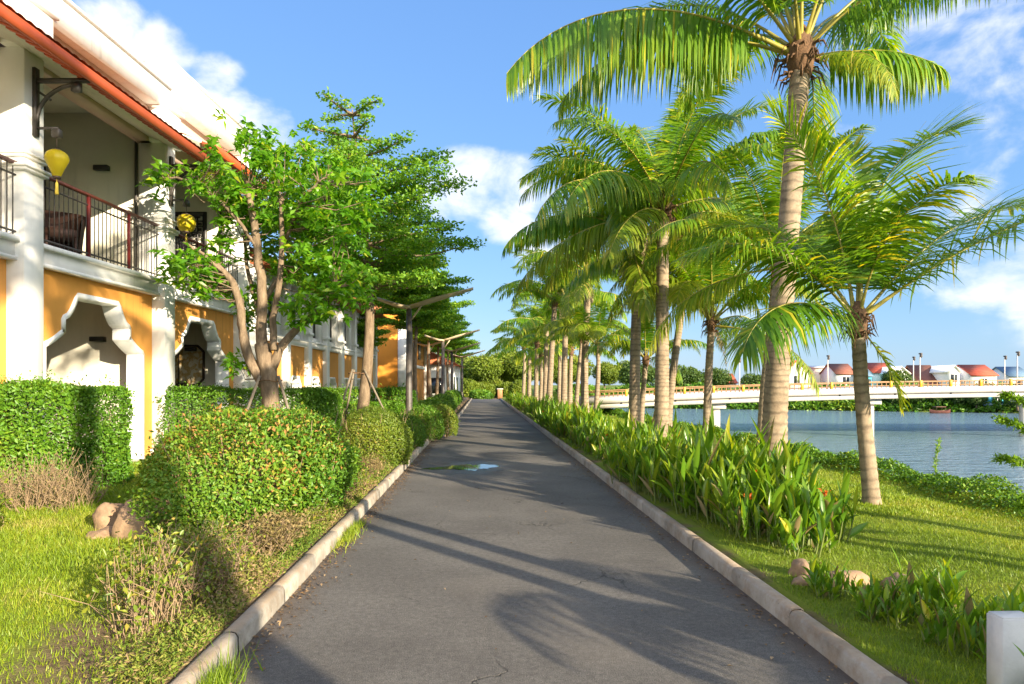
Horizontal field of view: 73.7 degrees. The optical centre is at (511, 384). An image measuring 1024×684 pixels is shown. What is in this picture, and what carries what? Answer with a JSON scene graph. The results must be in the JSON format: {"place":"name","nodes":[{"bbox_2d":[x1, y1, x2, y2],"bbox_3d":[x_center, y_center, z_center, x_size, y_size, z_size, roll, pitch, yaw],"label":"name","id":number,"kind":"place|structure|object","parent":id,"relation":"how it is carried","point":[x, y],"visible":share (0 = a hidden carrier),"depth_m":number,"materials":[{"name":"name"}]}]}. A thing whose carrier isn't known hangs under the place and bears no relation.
{"place":"outdoors","nodes":[
{"label":"outdoors","id":0,"kind":"place"},
{"bbox_2d":[0,385,1023,683],"bbox_3d":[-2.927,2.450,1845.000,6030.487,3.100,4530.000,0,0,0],"label":"ground","id":1,"kind":"structure","parent":0,"point":[666,507],"depth_m":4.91,"materials":[{"name":"plant"}]},
{"bbox_2d":[0,443,115,513],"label":"dry shrub","id":2,"kind":"object","parent":1,"relation":"on","point":[39,489],"visible":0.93,"depth_m":7.54,"materials":[{"name":"brown plant"}]},
{"bbox_2d":[0,369,139,499],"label":"clipped hedge","id":3,"kind":"object","parent":1,"relation":"on","point":[112,441],"visible":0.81,"depth_m":8.89,"materials":[{"name":"green plant"}]},
{"bbox_2d":[92,502,123,529],"bbox_3d":[-3.856,1.314,6.626,0.392,0.392,0.269,0,0,-43],"label":"rock","id":4,"kind":"object","parent":1,"relation":"on","point":[104,514],"visible":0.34,"depth_m":6.48,"materials":[{"name":"stone"}]},
{"bbox_2d":[34,513,218,640],"bbox_3d":[-2.260,1.168,4.248,0.742,0.679,0.987,0,0,26],"label":"dry shrub","id":5,"kind":"object","parent":1,"relation":"on","point":[152,583],"visible":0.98,"depth_m":4.13,"materials":[{"name":"green plant"}]},
{"bbox_2d":[0,0,266,482],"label":"arcade building","id":6,"kind":"structure","parent":1,"relation":"on","point":[111,113],"depth_m":13.64,"materials":[{"name":"white paint"}]},
{"bbox_2d":[44,137,69,194],"bbox_3d":[-6.869,-3.321,10.302,0.313,0.889,0.313,0,0,0],"label":"silk lantern","id":7,"kind":"object","parent":6,"relation":"hanging from","point":[56,159],"visible":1,"depth_m":10.23,"materials":[{"name":"fabric"}]},
{"bbox_2d":[45,210,85,253],"bbox_3d":[-7.785,-2.627,11.786,0.760,0.856,0.680,0,0,-34],"label":"wicker chair","id":8,"kind":"object","parent":6,"relation":"on","point":[61,227],"visible":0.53,"depth_m":11.86,"materials":[{"name":"wicker"}]},
{"bbox_2d":[177,206,195,241],"bbox_3d":[-6.823,-3.365,14.302,0.355,0.837,0.355,0,0,0],"label":"silk lantern","id":9,"kind":"object","parent":6,"relation":"hanging from","point":[186,223],"visible":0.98,"depth_m":14.19,"materials":[{"name":"fabric"}]},
{"bbox_2d":[175,345,204,385],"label":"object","id":10,"kind":"object","parent":6,"relation":"attached to","point":[189,367],"depth_m":18.11,"materials":[{"name":"wood"}]},
{"bbox_2d":[175,212,206,261],"bbox_3d":[-8.774,-3.900,18.070,1.390,1.360,0.050,0,0,1],"label":"lattice window","id":11,"kind":"structure","parent":6,"relation":"in","point":[204,214],"depth_m":18.06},
{"bbox_2d":[110,498,176,539],"bbox_3d":[-3.414,1.372,6.394,0.465,0.621,0.582,0,0,16],"label":"rock","id":12,"kind":"object","parent":1,"relation":"on","point":[123,525],"visible":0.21,"depth_m":6.15,"materials":[{"name":"stone"}]},
{"bbox_2d":[110,508,270,584],"bbox_3d":[-2.478,1.238,5.272,1.109,0.612,1.179,0,0,0],"label":"dry shrub","id":13,"kind":"object","parent":1,"relation":"on","point":[219,536],"visible":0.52,"depth_m":5.31,"materials":[{"name":"green plant"}]},
{"bbox_2d":[168,532,258,606],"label":"dry shrub","id":14,"kind":"object","parent":1,"relation":"on","point":[218,568],"visible":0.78,"depth_m":4.85,"materials":[{"name":"green plant"}]},
{"bbox_2d":[118,392,366,540],"bbox_3d":[-2.850,0.817,7.877,2.189,1.481,4.534,0,0,-2],"label":"clipped bush","id":15,"kind":"object","parent":1,"relation":"on","point":[316,461],"visible":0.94,"depth_m":6.57,"materials":[{"name":"green plant"}]},
{"bbox_2d":[150,381,337,452],"bbox_3d":[-5.823,0.697,15.196,4.027,1.733,1.396,0,0,-26],"label":"clipped hedge","id":16,"kind":"object","parent":1,"relation":"on","point":[183,393],"visible":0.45,"depth_m":14.71,"materials":[{"name":"green plant"}]},
{"bbox_2d":[71,433,427,683],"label":"dry groundcover","id":17,"kind":"object","parent":1,"relation":"on","point":[178,648],"visible":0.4,"depth_m":4.29,"materials":[{"name":"green plant"}]},
{"bbox_2d":[202,500,319,568],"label":"dry shrub","id":18,"kind":"object","parent":1,"relation":"on","point":[277,528],"visible":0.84,"depth_m":5.97,"materials":[{"name":"brown plant"}]},
{"bbox_2d":[135,107,387,449],"bbox_3d":[-4.843,-1.729,13.707,4.916,7.049,3.279,0,0,0],"label":"leafy tree","id":19,"kind":"object","parent":1,"relation":"on","point":[314,219],"visible":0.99,"depth_m":13.33,"materials":[{"name":"green plant"}]},
{"bbox_2d":[258,492,340,532],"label":"dry shrub","id":20,"kind":"object","parent":1,"relation":"on","point":[315,516],"visible":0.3,"depth_m":7.05,"materials":[{"name":"yellow plant"}]},
{"bbox_2d":[169,438,430,683],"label":"kerb","id":21,"kind":"structure","parent":1,"relation":"on","point":[252,620],"depth_m":4.87,"materials":[{"name":"concrete"}]},
{"bbox_2d":[250,247,388,408],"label":"arcade building","id":22,"kind":"structure","parent":1,"relation":"on","point":[328,354],"depth_m":25.81,"materials":[{"name":"white paint"}]},
{"bbox_2d":[296,389,347,439],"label":"clipped hedge","id":23,"kind":"object","parent":1,"relation":"on","point":[339,402],"visible":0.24,"depth_m":15.83,"materials":[{"name":"green plant"}]},
{"bbox_2d":[219,86,486,434],"bbox_3d":[-4.144,-3.064,19.057,7.097,9.393,6.904,0,0,-35],"label":"layered tree","id":24,"kind":"object","parent":1,"relation":"on","point":[399,209],"visible":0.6,"depth_m":18.34,"materials":[{"name":"green plant"}]},
{"bbox_2d":[300,382,418,421],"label":"clipped hedge","id":25,"kind":"object","parent":1,"relation":"on","point":[394,391],"visible":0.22,"depth_m":23.29,"materials":[{"name":"green plant"}]},
{"bbox_2d":[341,369,385,429],"bbox_3d":[-4.076,0.570,18.947,1.866,2.026,2.037,0,0,0],"label":"tree support","id":26,"kind":"object","parent":1,"relation":"on","point":[352,372],"visible":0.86,"depth_m":19.03,"materials":[{"name":"wood"}]},
{"bbox_2d":[337,396,405,432],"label":"clipped hedge","id":27,"kind":"object","parent":1,"relation":"on","point":[397,406],"visible":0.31,"depth_m":20.39,"materials":[{"name":"green plant"}]},
{"bbox_2d":[353,297,392,347],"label":"layered tree","id":28,"kind":"object","parent":1,"relation":"on","point":[361,329],"visible":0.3,"depth_m":32.47,"materials":[{"name":"green plant"}]},
{"bbox_2d":[356,452,390,478],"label":"dry shrub","id":29,"kind":"object","parent":1,"relation":"on","point":[373,463],"visible":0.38,"depth_m":11.15,"materials":[{"name":"beige plant"}]},
{"bbox_2d":[339,401,418,466],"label":"round bush","id":30,"kind":"object","parent":1,"relation":"on","point":[386,420],"visible":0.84,"depth_m":12.50,"materials":[{"name":"green plant"}]},
{"bbox_2d":[355,298,426,401],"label":"orange house","id":31,"kind":"structure","parent":1,"relation":"on","point":[391,361],"depth_m":39.50,"materials":[{"name":"paint"}]},
{"bbox_2d":[384,413,428,447],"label":"round bush","id":32,"kind":"object","parent":1,"relation":"on","point":[419,429],"visible":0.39,"depth_m":16.35,"materials":[{"name":"green plant"}]},
{"bbox_2d":[353,226,473,402],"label":"layered tree","id":33,"kind":"object","parent":1,"relation":"on","point":[410,296],"visible":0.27,"depth_m":27.63,"materials":[{"name":"green plant"}]},
{"bbox_2d":[374,268,475,401],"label":"layered tree","id":34,"kind":"object","parent":1,"relation":"on","point":[425,320],"visible":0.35,"depth_m":34.50,"materials":[{"name":"green plant"}]},
{"bbox_2d":[377,287,472,414],"bbox_3d":[-2.840,-0.775,22.300,3.150,4.850,0.720,0,0,0],"label":"street lamp","id":35,"kind":"object","parent":1,"relation":"on","point":[409,317],"visible":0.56,"depth_m":22.21,"materials":[{"name":"metal"}]},
{"bbox_2d":[406,403,445,440],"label":"round bush","id":36,"kind":"object","parent":1,"relation":"on","point":[432,431],"visible":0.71,"depth_m":18.69,"materials":[{"name":"green plant"}]},
{"bbox_2d":[412,309,467,396],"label":"layered tree","id":37,"kind":"object","parent":1,"relation":"on","point":[445,333],"visible":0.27,"depth_m":41.65,"materials":[{"name":"green plant"}]},
{"bbox_2d":[427,402,458,436],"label":"round bush","id":38,"kind":"object","parent":1,"relation":"on","point":[449,415],"visible":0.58,"depth_m":20.14,"materials":[{"name":"green plant"}]},
{"bbox_2d":[419,322,473,394],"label":"layered tree","id":39,"kind":"object","parent":1,"relation":"on","point":[460,326],"visible":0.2,"depth_m":48.93,"materials":[{"name":"green plant"}]},
{"bbox_2d":[430,352,465,395],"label":"white house","id":40,"kind":"structure","parent":1,"relation":"on","point":[456,371],"depth_m":57.00,"materials":[{"name":"paint"}]},
{"bbox_2d":[425,329,479,394],"bbox_3d":[-3.417,-0.775,39.000,3.150,4.850,0.720,0,0,0],"label":"street lamp","id":41,"kind":"object","parent":1,"relation":"on","point":[443,345],"visible":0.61,"depth_m":38.92,"materials":[{"name":"metal"}]},
{"bbox_2d":[430,319,479,390],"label":"layered tree","id":42,"kind":"object","parent":1,"relation":"on","point":[469,342],"visible":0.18,"depth_m":55.77,"materials":[{"name":"green plant"}]},
{"bbox_2d":[460,354,504,381],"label":"bright tree","id":43,"kind":"object","parent":1,"relation":"on","point":[480,368],"visible":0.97,"depth_m":88.38,"materials":[{"name":"green plant"}]},
{"bbox_2d":[484,320,533,395],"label":"coconut palm","id":44,"kind":"object","parent":1,"relation":"on","point":[517,363],"visible":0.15,"depth_m":69.00,"materials":[{"name":"green plant"}]},
{"bbox_2d":[502,354,543,381],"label":"bright tree","id":45,"kind":"object","parent":1,"relation":"on","point":[514,371],"visible":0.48,"depth_m":90.31,"materials":[{"name":"green plant"}]},
{"bbox_2d":[495,324,568,399],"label":"coconut palm","id":46,"kind":"object","parent":1,"relation":"on","point":[522,353],"visible":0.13,"depth_m":59.83,"materials":[{"name":"green plant"}]},
{"bbox_2d":[487,308,578,399],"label":"coconut palm","id":47,"kind":"object","parent":1,"relation":"on","point":[536,344],"visible":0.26,"depth_m":55.96,"materials":[{"name":"green plant"}]},
{"bbox_2d":[493,292,573,397],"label":"coconut palm","id":48,"kind":"object","parent":1,"relation":"on","point":[533,321],"visible":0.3,"depth_m":50.78,"materials":[{"name":"green plant"}]},
{"bbox_2d":[490,245,616,404],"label":"coconut palm","id":49,"kind":"object","parent":1,"relation":"on","point":[527,294],"visible":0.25,"depth_m":42.81,"materials":[{"name":"green plant"}]},
{"bbox_2d":[516,309,594,402],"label":"coconut palm","id":50,"kind":"object","parent":1,"relation":"on","point":[558,348],"visible":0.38,"depth_m":46.84,"materials":[{"name":"green plant"}]},
{"bbox_2d":[548,406,571,437],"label":"lance leaved plant","id":51,"kind":"object","parent":1,"relation":"on","point":[560,429],"visible":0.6,"depth_m":19.34,"materials":[{"name":"green plant"}]},
{"bbox_2d":[545,398,579,434],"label":"lance leaved plant","id":52,"kind":"object","parent":1,"relation":"on","point":[554,414],"visible":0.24,"depth_m":20.20,"materials":[{"name":"green plant"}]},
{"bbox_2d":[502,249,627,404],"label":"coconut palm","id":53,"kind":"object","parent":1,"relation":"on","point":[599,295],"visible":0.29,"depth_m":40.83,"materials":[{"name":"green plant"}]},
{"bbox_2d":[514,199,625,412],"bbox_3d":[3.975,-3.439,33.987,7.850,10.291,7.616,0,0,0],"label":"coconut palm","id":54,"kind":"object","parent":1,"relation":"on","point":[586,289],"visible":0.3,"depth_m":33.82,"materials":[{"name":"green plant"}]},
{"bbox_2d":[522,317,618,403],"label":"coconut palm","id":55,"kind":"object","parent":1,"relation":"on","point":[570,378],"visible":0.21,"depth_m":51.87,"materials":[{"name":"green plant"}]},
{"bbox_2d":[535,293,628,407],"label":"coconut palm","id":56,"kind":"object","parent":1,"relation":"on","point":[552,325],"visible":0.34,"depth_m":36.70,"materials":[{"name":"green plant"}]},
{"bbox_2d":[561,399,603,436],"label":"lance leaved plant","id":57,"kind":"object","parent":1,"relation":"on","point":[575,419],"visible":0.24,"depth_m":18.35,"materials":[{"name":"green plant"}]},
{"bbox_2d":[574,418,611,450],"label":"lance leaved plant","id":58,"kind":"object","parent":1,"relation":"on","point":[585,431],"visible":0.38,"depth_m":15.70,"materials":[{"name":"green plant"}]},
{"bbox_2d":[545,301,641,410],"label":"coconut palm","id":59,"kind":"object","parent":1,"relation":"on","point":[594,329],"visible":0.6,"depth_m":32.56,"materials":[{"name":"green plant"}]},
{"bbox_2d":[592,361,621,388],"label":"bright tree","id":60,"kind":"object","parent":1,"relation":"on","point":[609,373],"visible":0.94,"depth_m":98.71,"materials":[{"name":"green plant"}]},
{"bbox_2d":[591,429,624,460],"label":"lance leaved plant","id":61,"kind":"object","parent":1,"relation":"on","point":[599,450],"visible":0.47,"depth_m":13.60,"materials":[{"name":"green plant"}]},
{"bbox_2d":[604,433,649,483],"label":"lance leaved plant","id":62,"kind":"object","parent":1,"relation":"on","point":[618,462],"visible":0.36,"depth_m":10.53,"materials":[{"name":"green plant"}]},
{"bbox_2d":[502,123,759,429],"bbox_3d":[4.051,-3.338,23.458,8.660,10.079,8.492,0,0,-44],"label":"coconut palm","id":63,"kind":"object","parent":1,"relation":"on","point":[551,232],"visible":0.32,"depth_m":21.86,"materials":[{"name":"green plant"}]},
{"bbox_2d":[618,361,654,386],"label":"tree","id":64,"kind":"object","parent":1,"relation":"on","point":[624,374],"visible":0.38,"depth_m":90.61,"materials":[{"name":"green plant"}]},
{"bbox_2d":[614,408,663,441],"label":"lance leaved plant","id":65,"kind":"object","parent":1,"relation":"on","point":[644,429],"visible":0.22,"depth_m":13.74,"materials":[{"name":"green plant"}]},
{"bbox_2d":[584,315,714,422],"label":"coconut palm","id":66,"kind":"object","parent":1,"relation":"on","point":[621,342],"visible":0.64,"depth_m":26.78,"materials":[{"name":"green plant"}]},
{"bbox_2d":[617,421,689,494],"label":"lance leaved plant","id":67,"kind":"object","parent":1,"relation":"on","point":[637,469],"visible":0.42,"depth_m":9.48,"materials":[{"name":"green plant"}]},
{"bbox_2d":[639,433,704,505],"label":"lance leaved plant","id":68,"kind":"object","parent":1,"relation":"on","point":[652,469],"visible":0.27,"depth_m":8.67,"materials":[{"name":"green plant"}]},
{"bbox_2d":[516,49,838,436],"bbox_3d":[4.458,-3.534,19.826,8.751,10.474,9.840,0,0,0],"label":"coconut palm","id":69,"kind":"object","parent":1,"relation":"on","point":[601,184],"visible":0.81,"depth_m":18.88,"materials":[{"name":"green plant"}]},
{"bbox_2d":[651,409,705,454],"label":"lance leaved plant","id":70,"kind":"object","parent":1,"relation":"on","point":[683,434],"visible":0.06,"depth_m":9.98,"materials":[{"name":"green plant"}]},
{"bbox_2d":[675,364,704,386],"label":"tree","id":71,"kind":"object","parent":1,"relation":"on","point":[690,374],"visible":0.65,"depth_m":93.49,"materials":[{"name":"green plant"}]},
{"bbox_2d":[568,175,818,427],"bbox_3d":[6.229,-2.919,24.904,8.157,9.245,7.928,0,0,0],"label":"coconut palm","id":72,"kind":"object","parent":1,"relation":"on","point":[593,272],"visible":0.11,"depth_m":24.90,"materials":[{"name":"green plant"}]},
{"bbox_2d":[651,404,738,498],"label":"lance leaved plant","id":73,"kind":"object","parent":1,"relation":"on","point":[691,442],"visible":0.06,"depth_m":9.27,"materials":[{"name":"green plant"}]},
{"bbox_2d":[650,426,752,518],"bbox_3d":[2.223,0.995,7.942,1.254,1.057,1.116,0,0,-5],"label":"lance leaved plant","id":74,"kind":"object","parent":1,"relation":"on","point":[687,488],"visible":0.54,"depth_m":7.82,"materials":[{"name":"green plant"}]},
{"bbox_2d":[500,398,907,683],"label":"kerb","id":75,"kind":"structure","parent":1,"relation":"on","point":[854,663],"depth_m":4.93,"materials":[{"name":"concrete"}]},
{"bbox_2d":[700,367,733,387],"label":"tree","id":76,"kind":"object","parent":1,"relation":"on","point":[720,376],"visible":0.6,"depth_m":100.21,"materials":[{"name":"green plant"}]},
{"bbox_2d":[608,232,828,436],"bbox_3d":[6.278,-1.447,21.219,6.434,6.299,6.059,0,0,14],"label":"coconut palm","id":77,"kind":"object","parent":1,"relation":"on","point":[679,294],"visible":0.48,"depth_m":20.51,"materials":[{"name":"green plant"}]},
{"bbox_2d":[685,456,782,529],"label":"lance leaved plant","id":78,"kind":"object","parent":1,"relation":"on","point":[716,496],"visible":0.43,"depth_m":7.12,"materials":[{"name":"green plant"}]},
{"bbox_2d":[692,414,786,505],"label":"lance leaved plant","id":79,"kind":"object","parent":1,"relation":"on","point":[761,445],"visible":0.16,"depth_m":8.18,"materials":[{"name":"green plant"}]},
{"bbox_2d":[506,0,1006,468],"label":"coconut palm","id":80,"kind":"object","parent":1,"relation":"on","point":[699,43],"visible":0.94,"depth_m":11.93,"materials":[{"name":"green plant"}]},
{"bbox_2d":[715,457,821,542],"bbox_3d":[2.521,1.112,6.692,0.897,0.823,0.906,0,0,-7],"label":"lance leaved plant","id":81,"kind":"object","parent":1,"relation":"on","point":[736,517],"visible":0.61,"depth_m":6.63,"materials":[{"name":"green plant"}]},
{"bbox_2d":[726,435,833,521],"bbox_3d":[2.883,1.019,7.375,1.136,1.009,1.213,0,0,25],"label":"lance leaved plant","id":82,"kind":"object","parent":1,"relation":"on","point":[778,467],"visible":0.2,"depth_m":7.31,"materials":[{"name":"green plant"}]},
{"bbox_2d":[554,380,1018,412],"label":"bank growth","id":83,"kind":"object","parent":1,"relation":"on","point":[835,404],"visible":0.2,"depth_m":74.33,"materials":[{"name":"green plant"}]},
{"bbox_2d":[641,124,941,445],"bbox_3d":[5.842,-1.899,15.239,5.960,7.201,6.306,0,0,0],"label":"coconut palm","id":84,"kind":"object","parent":1,"relation":"on","point":[770,211],"visible":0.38,"depth_m":15.22,"materials":[{"name":"green plant"}]},
{"bbox_2d":[788,558,809,576],"bbox_3d":[2.299,1.470,5.364,0.196,0.205,0.222,0,0,-28],"label":"rock","id":85,"kind":"object","parent":1,"relation":"on","point":[796,567],"visible":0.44,"depth_m":5.33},
{"bbox_2d":[757,477,843,558],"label":"lance leaved plant","id":86,"kind":"object","parent":1,"relation":"on","point":[785,530],"visible":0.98,"depth_m":6.13,"materials":[{"name":"green plant"}]},
{"bbox_2d":[579,379,1023,436],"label":"road bridge","id":87,"kind":"structure","parent":1,"relation":"on","point":[721,397],"depth_m":36.40,"materials":[{"name":"concrete"}]},
{"bbox_2d":[754,448,867,542],"bbox_3d":[2.917,1.066,6.790,1.007,0.914,0.997,0,0,-15],"label":"lance leaved plant","id":88,"kind":"object","parent":1,"relation":"on","point":[841,519],"visible":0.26,"depth_m":6.57,"materials":[{"name":"green plant"}]},
{"bbox_2d":[600,407,1023,521],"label":"bank groundcover","id":89,"kind":"object","parent":1,"relation":"on","point":[975,485],"visible":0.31,"depth_m":10.72,"materials":[{"name":"green plant"}]},
{"bbox_2d":[801,552,864,600],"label":"lance leaved plant","id":90,"kind":"object","parent":1,"relation":"on","point":[817,580],"visible":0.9,"depth_m":4.81,"materials":[{"name":"green plant"}]},
{"bbox_2d":[819,364,852,385],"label":"house","id":91,"kind":"structure","parent":1,"relation":"on","point":[840,372],"depth_m":107.38,"materials":[{"name":"white paint"}]},
{"bbox_2d":[824,570,869,588],"bbox_3d":[2.504,1.498,5.153,0.375,0.207,0.232,0,0,-12],"label":"rock","id":92,"kind":"object","parent":1,"relation":"on","point":[861,575],"visible":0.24,"depth_m":5.09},
{"bbox_2d":[672,85,1023,504],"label":"coconut palm","id":93,"kind":"object","parent":1,"relation":"on","point":[862,251],"visible":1,"depth_m":8.64,"materials":[{"name":"green plant"}]},
{"bbox_2d":[847,572,914,627],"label":"lance leaved plant","id":94,"kind":"object","parent":1,"relation":"on","point":[899,607],"visible":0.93,"depth_m":4.31,"materials":[{"name":"green plant"}]},
{"bbox_2d":[868,542,968,628],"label":"lance leaved plant","id":95,"kind":"object","parent":1,"relation":"on","point":[929,593],"visible":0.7,"depth_m":4.31,"materials":[{"name":"green plant"}]},
{"bbox_2d":[905,365,940,385],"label":"house","id":96,"kind":"structure","parent":1,"relation":"on","point":[926,375],"depth_m":107.32,"materials":[{"name":"brown tile"}]},
{"bbox_2d":[929,365,962,385],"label":"house","id":97,"kind":"structure","parent":1,"relation":"on","point":[946,372],"depth_m":103.73,"materials":[{"name":"white paint"}]},
{"bbox_2d":[917,566,1023,662],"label":"lance leaved plant","id":98,"kind":"object","parent":1,"relation":"on","point":[963,624],"visible":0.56,"depth_m":3.86,"materials":[{"name":"green plant"}]},
{"bbox_2d":[957,365,998,384],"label":"house","id":99,"kind":"structure","parent":1,"relation":"on","point":[976,372],"depth_m":102.81,"materials":[{"name":"white paint"}]},
{"bbox_2d":[987,611,1023,683],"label":"concrete post","id":100,"kind":"object","parent":1,"relation":"on","point":[1005,656],"visible":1,"depth_m":3.21,"materials":[{"name":"concrete"}]},
{"bbox_2d":[990,390,1023,514],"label":"feathery sapling","id":101,"kind":"object","parent":1,"relation":"on","point":[1014,460],"visible":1,"depth_m":6.01,"materials":[{"name":"green plant"}]},
{"bbox_2d":[992,367,1023,384],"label":"house","id":102,"kind":"structure","parent":1,"relation":"on","point":[1010,372],"depth_m":113.32,"materials":[{"name":"blue paint"}]},
{"bbox_2d":[212,399,858,683],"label":"path","id":103,"kind":"structure","parent":0,"point":[395,612],"depth_m":5.14,"materials":[{"name":"asphalt"}]},
{"bbox_2d":[422,464,498,470],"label":"puddle","id":104,"kind":"object","parent":103,"relation":"on","point":[468,467],"visible":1,"depth_m":13.21,"materials":[{"name":"blue liquid"}]},
{"bbox_2d":[228,445,853,683],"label":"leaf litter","id":105,"kind":"object","parent":103,"relation":"on","point":[395,484],"visible":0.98,"depth_m":5.57,"materials":[{"name":"plant"}]},
{"bbox_2d":[71,0,1023,384],"label":"sky","id":106,"kind":"structure","parent":0,"point":[439,69],"materials":[{"name":"blue"}]},
{"bbox_2d":[611,408,1023,493],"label":"river water","id":107,"kind":"structure","parent":0,"point":[971,443],"depth_m":37.85,"materials":[{"name":"blue liquid"}]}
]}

